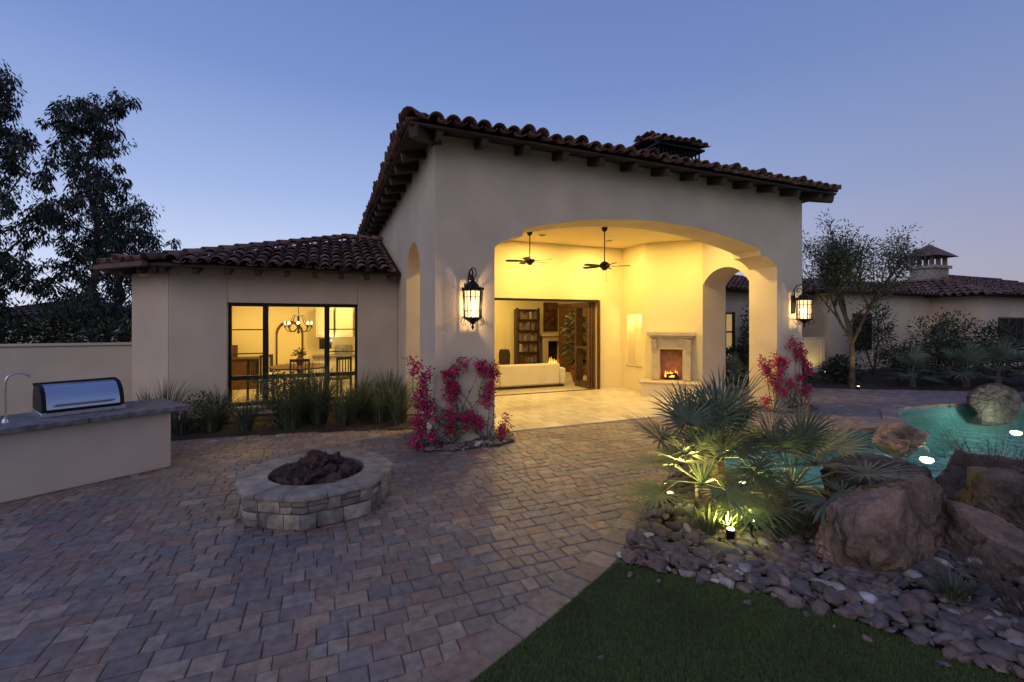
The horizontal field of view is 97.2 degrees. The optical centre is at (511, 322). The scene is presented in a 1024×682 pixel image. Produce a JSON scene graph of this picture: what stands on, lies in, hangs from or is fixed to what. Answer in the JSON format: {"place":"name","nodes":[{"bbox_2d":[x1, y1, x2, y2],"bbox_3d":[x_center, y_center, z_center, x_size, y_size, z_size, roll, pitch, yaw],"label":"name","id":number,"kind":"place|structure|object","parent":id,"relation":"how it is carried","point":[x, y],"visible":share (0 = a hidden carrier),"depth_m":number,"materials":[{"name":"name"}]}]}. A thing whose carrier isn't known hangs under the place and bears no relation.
{"place":"outdoors","nodes":[
{"label":"outdoors","id":0,"kind":"place"},
{"bbox_2d":[232,384,354,402],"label":"kitchen floor","id":1,"kind":"structure","parent":0,"point":[241,394],"depth_m":11.89,"materials":[{"name":"wood"}]},
{"bbox_2d":[232,345,259,389],"bbox_3d":[-7.892,1.275,12.878,1.200,1.250,0.540,0,0,-23],"label":"sideboard","id":2,"kind":"object","parent":1,"relation":"on","point":[238,366],"visible":0.35,"depth_m":12.75,"materials":[{"name":"brown wood"}]},
{"bbox_2d":[139,273,354,386],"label":"kitchen walls","id":3,"kind":"structure","parent":1,"relation":"on","point":[247,317],"depth_m":13.49,"materials":[{"name":"paint"}]},
{"bbox_2d":[278,324,300,384],"bbox_3d":[-6.714,0.968,13.626,0.645,1.872,0.018,0,0,-23],"label":"arch recess","id":4,"kind":"object","parent":3,"relation":"attached to","point":[288,342],"visible":0.66,"depth_m":13.60,"materials":[{"name":"paint"}]},
{"bbox_2d":[246,358,274,400],"bbox_3d":[-6.171,1.390,11.081,0.440,1.020,0.440,0,0,29],"label":"dining chair","id":5,"kind":"object","parent":1,"relation":"on","point":[249,360],"visible":0.54,"depth_m":10.92,"materials":[{"name":"brown wood"}]},
{"bbox_2d":[269,347,323,395],"bbox_3d":[-5.616,1.271,11.961,1.480,1.258,1.480,0,0,-23],"label":"dining table","id":6,"kind":"object","parent":1,"relation":"on","point":[300,353],"visible":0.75,"depth_m":11.88,"materials":[{"name":"brown wood"}]},
{"bbox_2d":[0,373,1023,681],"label":"patio","id":7,"kind":"structure","parent":0,"point":[460,565],"depth_m":3.78,"materials":[{"name":"brick"}]},
{"bbox_2d":[0,342,131,415],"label":"garden wall","id":8,"kind":"structure","parent":7,"relation":"on","point":[44,362],"depth_m":9.38,"materials":[{"name":"paint"}]},
{"bbox_2d":[0,398,187,503],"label":"barbecue island","id":9,"kind":"structure","parent":7,"relation":"on","point":[39,456],"depth_m":5.52,"materials":[{"name":"paint"}]},
{"bbox_2d":[32,377,125,417],"bbox_3d":[-5.654,0.963,5.909,0.631,0.385,0.800,0,0,36],"label":"gas grill","id":10,"kind":"object","parent":9,"relation":"on","point":[61,398],"visible":1,"depth_m":5.75,"materials":[{"name":"silver metal"}]},
{"bbox_2d":[171,408,417,439],"bbox_3d":[-4.680,1.996,8.690,5.220,0.001,2.640,0,0,-23],"label":"planting bed","id":11,"kind":"object","parent":7,"relation":"on","point":[260,427],"visible":0.33,"depth_m":8.57,"materials":[{"name":"soil"}]},
{"bbox_2d":[171,398,215,436],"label":"ornamental grass","id":12,"kind":"object","parent":11,"relation":"on","point":[178,426],"depth_m":7.91,"materials":[{"name":"green plant"}]},
{"bbox_2d":[179,390,234,431],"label":"shrub","id":13,"kind":"object","parent":11,"relation":"on","point":[198,400],"visible":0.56,"depth_m":8.46,"materials":[{"name":"green plant"}]},
{"bbox_2d":[171,388,255,432],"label":"ornamental grass","id":14,"kind":"object","parent":11,"relation":"on","point":[210,424],"depth_m":8.18,"materials":[{"name":"green plant"}]},
{"bbox_2d":[203,392,269,431],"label":"ornamental grass","id":15,"kind":"object","parent":11,"relation":"on","point":[244,423],"depth_m":8.27,"materials":[{"name":"green plant"}]},
{"bbox_2d":[245,368,309,426],"bbox_3d":[-4.538,1.448,8.918,1.093,1.126,1.127,0,0,37],"label":"shrub","id":16,"kind":"object","parent":11,"relation":"on","point":[275,385],"visible":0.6,"depth_m":8.75,"materials":[{"name":"green plant"}]},
{"bbox_2d":[246,375,323,429],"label":"ornamental grass","id":17,"kind":"object","parent":11,"relation":"on","point":[289,418],"depth_m":8.43,"materials":[{"name":"green plant"}]},
{"bbox_2d":[260,357,343,420],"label":"ornamental grass","id":18,"kind":"object","parent":11,"relation":"on","point":[305,416],"depth_m":9.15,"materials":[{"name":"green plant"}]},
{"bbox_2d":[249,355,376,424],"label":"ornamental grass","id":19,"kind":"object","parent":11,"relation":"on","point":[317,415],"depth_m":8.80,"materials":[{"name":"green plant"}]},
{"bbox_2d":[288,376,387,425],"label":"ornamental grass","id":20,"kind":"object","parent":11,"relation":"on","point":[343,414],"depth_m":8.67,"materials":[{"name":"green plant"}]},
{"bbox_2d":[320,377,390,419],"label":"ornamental grass","id":21,"kind":"object","parent":11,"relation":"on","point":[364,415],"depth_m":9.20,"materials":[{"name":"green plant"}]},
{"bbox_2d":[343,380,410,423],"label":"ornamental grass","id":22,"kind":"object","parent":11,"relation":"on","point":[379,409],"depth_m":8.96,"materials":[{"name":"green plant"}]},
{"bbox_2d":[345,369,416,417],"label":"ornamental grass","id":23,"kind":"object","parent":11,"relation":"on","point":[394,387],"depth_m":9.41,"materials":[{"name":"green plant"}]},
{"bbox_2d":[369,387,418,424],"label":"ornamental grass","id":24,"kind":"object","parent":11,"relation":"on","point":[399,418],"depth_m":8.82,"materials":[{"name":"green plant"}]},
{"bbox_2d":[235,449,394,530],"bbox_3d":[-2.193,1.719,5.097,1.595,0.562,1.605,0,0,8],"label":"fire pit","id":25,"kind":"object","parent":7,"relation":"on","point":[311,489],"visible":1,"depth_m":4.63,"materials":[{"name":"stone"}]},
{"bbox_2d":[404,428,514,451],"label":"river rocks","id":26,"kind":"object","parent":7,"relation":"on","point":[476,443],"visible":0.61,"depth_m":7.23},
{"bbox_2d":[403,355,513,451],"bbox_3d":[-0.810,1.317,7.276,1.884,1.622,0.433,0,0,-23],"label":"bougainvillea","id":27,"kind":"object","parent":26,"relation":"on","point":[452,385],"visible":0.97,"depth_m":7.20,"materials":[{"name":"pink plant"}]},
{"bbox_2d":[726,351,748,390],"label":"fan palm","id":28,"kind":"object","parent":7,"relation":"on","point":[735,361],"visible":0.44,"depth_m":13.07,"materials":[{"name":"green plant"}]},
{"bbox_2d":[740,402,818,412],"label":"river rocks","id":29,"kind":"object","parent":7,"relation":"on","point":[791,410],"visible":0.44,"depth_m":10.21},
{"bbox_2d":[757,335,815,411],"bbox_3d":[6.211,1.141,10.203,1.855,1.734,0.350,0,0,-23],"label":"bougainvillea","id":30,"kind":"object","parent":29,"relation":"on","point":[780,361],"visible":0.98,"depth_m":10.18,"materials":[{"name":"pink plant"}]},
{"bbox_2d":[620,505,1019,674],"bbox_3d":[5.655,2.004,3.467,9.595,0.001,5.168,0,0,7],"label":"planting bed","id":31,"kind":"object","parent":7,"relation":"on","point":[832,607],"depth_m":3.41,"materials":[{"name":"soil"}]},
{"bbox_2d":[675,502,740,535],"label":"ornamental grass","id":32,"kind":"object","parent":31,"relation":"on","point":[710,527],"depth_m":4.21,"materials":[{"name":"green plant"}]},
{"bbox_2d":[617,456,1023,678],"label":"river rocks","id":33,"kind":"object","parent":31,"relation":"on","point":[967,631],"visible":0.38,"depth_m":3.40,"materials":[{"name":"stone"}]},
{"bbox_2d":[606,373,820,545],"bbox_3d":[2.014,1.275,4.662,2.105,1.476,1.916,0,0,18],"label":"fan palm","id":34,"kind":"object","parent":33,"relation":"on","point":[706,442],"visible":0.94,"depth_m":4.52,"materials":[{"name":"green plant"}]},
{"bbox_2d":[634,365,806,506],"bbox_3d":[2.249,1.230,5.155,1.821,1.556,1.928,0,0,25],"label":"fan palm","id":35,"kind":"object","parent":33,"relation":"on","point":[744,409],"visible":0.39,"depth_m":4.81,"materials":[{"name":"green plant"}]},
{"bbox_2d":[754,485,827,542],"bbox_3d":[2.656,1.771,4.219,0.687,0.462,0.705,0,0,20],"label":"plant","id":36,"kind":"object","parent":33,"relation":"on","point":[799,525],"visible":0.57,"depth_m":4.14,"materials":[{"name":"green plant"}]},
{"bbox_2d":[928,522,1023,616],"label":"dry shrub","id":37,"kind":"object","parent":33,"relation":"on","point":[1000,593],"visible":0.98,"depth_m":3.16,"materials":[{"name":"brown plant"}]},
{"bbox_2d":[708,381,934,544],"bbox_3d":[2.959,1.297,4.603,2.038,1.434,2.276,0,0,18],"label":"fan palm","id":38,"kind":"object","parent":31,"relation":"on","point":[801,441],"visible":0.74,"depth_m":4.53,"materials":[{"name":"green plant"}]},
{"bbox_2d":[820,452,933,492],"bbox_3d":[4.248,2.062,5.132,1.509,1.026,0.808,0,0,-23],"label":"boulder","id":39,"kind":"object","parent":31,"relation":"on","point":[869,458],"visible":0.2,"depth_m":5.12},
{"bbox_2d":[814,474,945,575],"bbox_3d":[3.261,1.965,4.008,1.521,1.224,0.826,0,0,-23],"label":"boulder","id":40,"kind":"object","parent":31,"relation":"on","point":[878,519],"visible":0.73,"depth_m":3.69,"materials":[{"name":"stone"}]},
{"bbox_2d":[895,556,997,608],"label":"ornamental grass","id":41,"kind":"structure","parent":31,"relation":"on","point":[951,588],"depth_m":3.19,"materials":[{"name":"green plant"}]},
{"bbox_2d":[924,420,1023,473],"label":"dry shrub","id":42,"kind":"object","parent":31,"relation":"on","point":[967,458],"visible":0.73,"depth_m":4.61,"materials":[{"name":"green plant"}]},
{"bbox_2d":[935,449,1023,498],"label":"boulder","id":43,"kind":"object","parent":31,"relation":"on","point":[950,478],"visible":0.27,"depth_m":5.01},
{"bbox_2d":[943,499,1023,580],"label":"boulder","id":44,"kind":"object","parent":31,"relation":"on","point":[960,518],"visible":0.44,"depth_m":3.74,"materials":[{"name":"stone"}]},
{"bbox_2d":[951,465,1023,531],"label":"boulder","id":45,"kind":"object","parent":31,"relation":"on","point":[998,491],"visible":0.46,"depth_m":4.03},
{"bbox_2d":[686,401,1023,495],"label":"swimming pool","id":46,"kind":"structure","parent":7,"relation":"in","point":[930,416],"depth_m":10.72,"materials":[{"name":"liquid"}]},
{"bbox_2d":[875,438,909,459],"bbox_3d":[6.440,2.120,7.651,0.849,0.338,0.444,0,0,-45],"label":"boulder","id":47,"kind":"object","parent":46,"relation":"in","point":[896,448],"visible":0.96,"depth_m":7.43,"materials":[{"name":"stone"}]},
{"bbox_2d":[871,422,929,457],"bbox_3d":[6.941,2.075,7.991,1.450,0.592,0.658,0,0,-37],"label":"boulder","id":48,"kind":"object","parent":46,"relation":"in","point":[916,438],"visible":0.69,"depth_m":7.75,"materials":[{"name":"stone"}]},
{"bbox_2d":[726,365,1023,391],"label":"planting bed","id":49,"kind":"object","parent":7,"relation":"on","point":[869,381],"visible":0.27,"depth_m":14.98,"materials":[{"name":"soil"}]},
{"bbox_2d":[726,339,748,381],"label":"shrub","id":50,"kind":"object","parent":49,"relation":"on","point":[743,359],"visible":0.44,"depth_m":14.95,"materials":[{"name":"green plant"}]},
{"bbox_2d":[802,337,824,372],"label":"garden wall","id":51,"kind":"structure","parent":49,"relation":"on","point":[815,348],"depth_m":17.88,"materials":[{"name":"paint"}]},
{"bbox_2d":[817,353,867,384],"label":"shrub","id":52,"kind":"object","parent":49,"relation":"on","point":[836,367],"visible":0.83,"depth_m":14.88,"materials":[{"name":"green plant"}]},
{"bbox_2d":[802,208,936,387],"bbox_3d":[10.200,-0.696,13.629,4.060,5.392,3.754,0,0,-23],"label":"mesquite tree","id":53,"kind":"object","parent":49,"relation":"on","point":[842,260],"visible":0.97,"depth_m":13.23,"materials":[{"name":"green plant"}]},
{"bbox_2d":[843,302,899,374],"bbox_3d":[13.792,0.565,17.253,2.384,2.884,1.657,0,0,-40],"label":"shrub","id":54,"kind":"object","parent":49,"relation":"on","point":[878,328],"visible":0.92,"depth_m":17.19,"materials":[{"name":"green plant"}]},
{"bbox_2d":[860,343,935,382],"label":"shrub","id":55,"kind":"object","parent":49,"relation":"on","point":[886,353],"visible":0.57,"depth_m":14.76,"materials":[{"name":"green plant"}]},
{"bbox_2d":[879,346,948,386],"bbox_3d":[12.510,1.322,14.031,1.875,1.378,1.727,0,0,4],"label":"fan palm","id":56,"kind":"object","parent":49,"relation":"on","point":[915,360],"visible":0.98,"depth_m":13.99,"materials":[{"name":"green plant"}]},
{"bbox_2d":[902,307,977,374],"bbox_3d":[16.142,0.747,17.220,2.644,2.685,2.258,0,0,-23],"label":"shrub","id":57,"kind":"object","parent":49,"relation":"on","point":[940,328],"visible":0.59,"depth_m":16.83,"materials":[{"name":"green plant"}]},
{"bbox_2d":[917,310,983,370],"bbox_3d":[18.126,0.762,18.682,2.659,2.574,2.094,0,0,-23],"label":"shrub","id":58,"kind":"object","parent":49,"relation":"on","point":[965,326],"visible":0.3,"depth_m":18.57,"materials":[{"name":"green plant"}]},
{"bbox_2d":[920,335,990,383],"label":"shrub","id":59,"kind":"object","parent":49,"relation":"on","point":[933,342],"visible":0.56,"depth_m":14.99,"materials":[{"name":"green plant"}]},
{"bbox_2d":[924,336,1012,386],"bbox_3d":[13.978,1.190,13.998,2.174,1.640,2.125,0,0,36],"label":"fan palm","id":60,"kind":"object","parent":49,"relation":"on","point":[966,357],"visible":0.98,"depth_m":13.85,"materials":[{"name":"green plant"}]},
{"bbox_2d":[964,334,1023,382],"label":"shrub","id":61,"kind":"object","parent":49,"relation":"on","point":[1006,372],"visible":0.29,"depth_m":14.98,"materials":[{"name":"green plant"}]},
{"bbox_2d":[966,319,1023,375],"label":"shrub","id":62,"kind":"object","parent":49,"relation":"on","point":[989,329],"visible":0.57,"depth_m":16.90,"materials":[{"name":"green plant"}]},
{"bbox_2d":[969,334,1023,383],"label":"fan palm","id":63,"kind":"object","parent":49,"relation":"on","point":[1003,354],"visible":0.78,"depth_m":13.98,"materials":[{"name":"green plant"}]},
{"bbox_2d":[966,383,1021,425],"bbox_3d":[11.536,1.972,10.906,1.861,1.022,0.775,0,0,-23],"label":"boulder","id":64,"kind":"object","parent":7,"relation":"on","point":[994,399],"visible":0.98,"depth_m":10.59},
{"bbox_2d":[0,0,1023,306],"label":"sky","id":65,"kind":"structure","parent":0,"point":[258,120],"materials":[{"name":"blue"}]},
{"bbox_2d":[495,371,747,431],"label":"travertine floor","id":66,"kind":"structure","parent":0,"point":[550,409],"depth_m":10.62,"materials":[{"name":"stone"}]},
{"bbox_2d":[514,308,539,363],"bbox_3d":[0.590,0.700,18.918,1.040,2.600,0.490,0,0,-23],"label":"bookcase","id":67,"kind":"object","parent":66,"relation":"on","point":[526,336],"visible":0.99,"depth_m":18.74,"materials":[{"name":"brown wood"}]},
{"bbox_2d":[495,363,564,389],"bbox_3d":[0.384,1.620,13.938,2.400,0.720,0.950,0,0,-23],"label":"sofa","id":68,"kind":"object","parent":66,"relation":"on","point":[525,376],"visible":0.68,"depth_m":13.50,"materials":[{"name":"fabric"}]},
{"bbox_2d":[495,300,581,369],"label":"living room walls","id":69,"kind":"structure","parent":66,"relation":"on","point":[504,312],"depth_m":18.94,"materials":[{"name":"beige paint"}]},
{"bbox_2d":[543,302,557,330],"bbox_3d":[1.678,-0.240,19.583,0.680,1.240,0.075,0,0,-23],"label":"framed painting","id":70,"kind":"object","parent":69,"relation":"attached to","point":[550,316],"visible":1,"depth_m":19.54,"materials":[{"name":"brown wood"}]},
{"bbox_2d":[540,333,558,362],"bbox_3d":[1.754,1.240,19.374,1.300,1.520,0.540,0,0,-23],"label":"indoor fireplace","id":71,"kind":"object","parent":66,"relation":"on","point":[549,347],"visible":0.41,"depth_m":19.24,"materials":[{"name":"stone"}]},
{"bbox_2d":[558,302,586,375],"bbox_3d":[2.947,0.625,17.466,0.920,2.750,3.200,0,0,-23],"label":"armoire","id":72,"kind":"object","parent":66,"relation":"on","point":[564,309],"visible":0.23,"depth_m":18.14,"materials":[{"name":"brown wood"}]},
{"bbox_2d":[560,310,586,381],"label":"potted palm","id":73,"kind":"object","parent":66,"relation":"on","point":[566,331],"visible":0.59,"depth_m":14.91,"materials":[{"name":"plant"}]},
{"bbox_2d":[377,135,801,443],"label":"loggia walls","id":74,"kind":"structure","parent":66,"relation":"on","point":[462,208],"depth_m":8.51,"materials":[{"name":"paint"}]},
{"bbox_2d":[460,267,484,329],"bbox_3d":[-0.642,-0.379,7.230,0.410,0.998,0.451,0,0,-23],"label":"wall lantern","id":75,"kind":"object","parent":74,"relation":"attached to","point":[468,289],"depth_m":7.15,"materials":[{"name":"black metal"}]},
{"bbox_2d":[362,124,834,241],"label":"rafter tails","id":76,"kind":"object","parent":74,"relation":"on","point":[392,196],"visible":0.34,"depth_m":8.83,"materials":[{"name":"wood"}]},
{"bbox_2d":[362,121,836,234],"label":"roof deck","id":77,"kind":"structure","parent":74,"relation":"on","point":[407,143],"depth_m":8.03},
{"bbox_2d":[357,106,841,234],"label":"roof tiles","id":78,"kind":"object","parent":77,"relation":"on","point":[408,114],"visible":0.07,"depth_m":7.97,"materials":[{"name":"ceramic"}]},
{"bbox_2d":[791,284,814,327],"bbox_3d":[6.580,-0.379,10.229,0.410,0.998,0.451,0,0,-23],"label":"wall lantern","id":79,"kind":"object","parent":74,"relation":"attached to","point":[803,312],"depth_m":10.18,"materials":[{"name":"black metal"}]},
{"bbox_2d":[495,227,702,391],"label":"loggia interior walls","id":80,"kind":"structure","parent":66,"relation":"on","point":[656,285],"depth_m":12.78,"materials":[{"name":"paint"}]},
{"bbox_2d":[495,298,597,395],"bbox_3d":[0.427,0.657,12.532,4.600,2.645,0.100,0,0,-23],"label":"door head frame","id":81,"kind":"object","parent":80,"relation":"attached to","point":[531,299],"visible":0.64,"depth_m":12.71,"materials":[{"name":"brown metal"}]},
{"bbox_2d":[575,300,599,388],"bbox_3d":[2.293,0.670,13.761,0.330,2.660,0.940,0,0,-23],"label":"folding door","id":82,"kind":"structure","parent":81,"relation":"attached to","point":[589,383],"depth_m":13.47,"materials":[{"name":"brown wood"}]},
{"bbox_2d":[639,332,701,399],"bbox_3d":[4.268,1.130,12.166,1.550,1.740,0.800,0,0,22],"label":"outdoor fireplace","id":83,"kind":"object","parent":66,"relation":"on","point":[671,357],"visible":1,"depth_m":12.16,"materials":[{"name":"stone"}]},
{"bbox_2d":[645,141,704,159],"bbox_3d":[4.586,-4.805,13.598,1.700,0.510,1.500,0,0,-23],"label":"chimney cap","id":84,"kind":"object","parent":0,"point":[671,149],"visible":0.2,"depth_m":12.99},
{"bbox_2d":[468,560,1023,681],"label":"lawn","id":85,"kind":"structure","parent":0,"point":[641,624],"depth_m":2.78,"materials":[{"name":"green plant"}]},
{"label":"ground","id":86,"kind":"structure","parent":0,"visible":0},
{"bbox_2d":[0,302,37,343],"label":"shrub","id":87,"kind":"object","parent":86,"relation":"on","point":[4,336],"visible":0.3,"depth_m":11.73,"materials":[{"name":"green plant"}]},
{"bbox_2d":[0,58,69,342],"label":"eucalyptus tree","id":88,"kind":"object","parent":86,"relation":"on","point":[18,141],"visible":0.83,"depth_m":12.64,"materials":[{"name":"green plant"}]},
{"bbox_2d":[2,300,112,343],"bbox_3d":[-12.300,0.678,12.196,2.178,2.660,1.672,0,0,-8],"label":"shrub","id":89,"kind":"object","parent":86,"relation":"on","point":[65,325],"visible":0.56,"depth_m":12.04,"materials":[{"name":"green plant"}]},
{"bbox_2d":[17,87,181,342],"bbox_3d":[-12.557,-2.541,13.997,3.736,9.155,3.903,0,0,45],"label":"eucalyptus tree","id":90,"kind":"object","parent":86,"relation":"on","point":[96,187],"visible":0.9,"depth_m":13.50,"materials":[{"name":"green plant"}]},
{"bbox_2d":[34,193,166,341],"bbox_3d":[-14.534,-1.361,16.407,3.561,6.863,3.590,0,0,-23],"label":"eucalyptus tree","id":91,"kind":"object","parent":86,"relation":"on","point":[120,298],"visible":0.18,"depth_m":15.99,"materials":[{"name":"green plant"}]},
{"bbox_2d":[70,314,131,342],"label":"shrub","id":92,"kind":"object","parent":86,"relation":"on","point":[119,337],"visible":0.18,"depth_m":12.12,"materials":[{"name":"green plant"}]},
{"bbox_2d":[132,267,397,419],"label":"wing walls","id":93,"kind":"structure","parent":86,"relation":"on","point":[179,324],"depth_m":9.53,"materials":[{"name":"paint"}]},
{"bbox_2d":[93,260,147,278],"bbox_3d":[-8.526,-1.105,9.930,0.892,0.129,4.296,0,0,-38],"label":"gutter","id":94,"kind":"object","parent":93,"relation":"attached to","point":[105,268],"visible":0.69,"depth_m":8.78,"materials":[{"name":"metal"}]},
{"bbox_2d":[108,240,400,275],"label":"wing roof deck","id":95,"kind":"structure","parent":93,"relation":"on","point":[286,266],"depth_m":9.70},
{"bbox_2d":[96,233,395,271],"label":"wing roof tiles","id":96,"kind":"object","parent":95,"relation":"on","point":[227,254],"visible":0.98,"depth_m":10.19,"materials":[{"name":"tile"}]},
{"bbox_2d":[118,259,393,280],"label":"wing rafter tails","id":97,"kind":"object","parent":93,"relation":"attached to","point":[146,269],"visible":0.54,"depth_m":9.08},
{"bbox_2d":[228,303,357,406],"bbox_3d":[-4.877,0.698,10.199,2.626,2.235,0.100,0,0,-23],"label":"window frame","id":98,"kind":"object","parent":93,"relation":"attached to","point":[265,329],"visible":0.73,"depth_m":9.97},
{"bbox_2d":[726,292,748,372],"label":"wing walls","id":99,"kind":"structure","parent":86,"relation":"on","point":[736,302],"depth_m":17.78,"materials":[{"name":"paint"}]},
{"bbox_2d":[802,293,929,370],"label":"walls","id":100,"kind":"structure","parent":86,"relation":"on","point":[828,328],"depth_m":19.31,"materials":[{"name":"paint"}]},
{"bbox_2d":[726,289,814,294],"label":"wing deck","id":101,"kind":"structure","parent":100,"relation":"on","point":[743,290],"depth_m":17.29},
{"bbox_2d":[726,275,812,291],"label":"wing tiles","id":102,"kind":"object","parent":101,"relation":"on","point":[738,281],"visible":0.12,"depth_m":18.04,"materials":[{"name":"ceramic"}]},
{"bbox_2d":[811,290,933,295],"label":"roof deck","id":103,"kind":"structure","parent":100,"relation":"on","point":[898,294],"depth_m":19.43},
{"bbox_2d":[802,278,939,294],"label":"roof tiles","id":104,"kind":"object","parent":103,"relation":"on","point":[912,290],"visible":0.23,"depth_m":19.96,"materials":[{"name":"ceramic"}]},
{"bbox_2d":[907,256,951,281],"bbox_3d":[21.590,-2.275,23.366,1.600,2.150,1.200,0,0,-23],"label":"chimney","id":105,"kind":"object","parent":103,"relation":"on","point":[931,271],"visible":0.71,"depth_m":22.97,"materials":[{"name":"paint"}]},
{"bbox_2d":[907,244,958,259],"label":"chimney roof","id":106,"kind":"structure","parent":105,"relation":"on","point":[941,253],"depth_m":22.95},
{"bbox_2d":[930,296,1023,367],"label":"walls","id":107,"kind":"structure","parent":86,"relation":"on","point":[987,308],"depth_m":20.10,"materials":[{"name":"paint"}]},
{"bbox_2d":[923,283,1023,297],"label":"roof deck","id":108,"kind":"structure","parent":107,"relation":"on","point":[995,294],"depth_m":19.57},
{"bbox_2d":[893,275,1023,296],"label":"roof tiles","id":109,"kind":"object","parent":108,"relation":"on","point":[964,285],"visible":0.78,"depth_m":21.36,"materials":[{"name":"ceramic"}]},
{"bbox_3d":[4.586,-3.775,13.598,1.400,1.550,1.200,0,0,-23],"label":"chimney","id":110,"kind":"object","parent":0,"visible":0},
{"bbox_2d":[632,130,710,150],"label":"chimney tiles","id":111,"kind":"object","parent":110,"relation":"on","point":[646,139],"visible":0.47,"depth_m":13.02,"materials":[{"name":"ceramic"}]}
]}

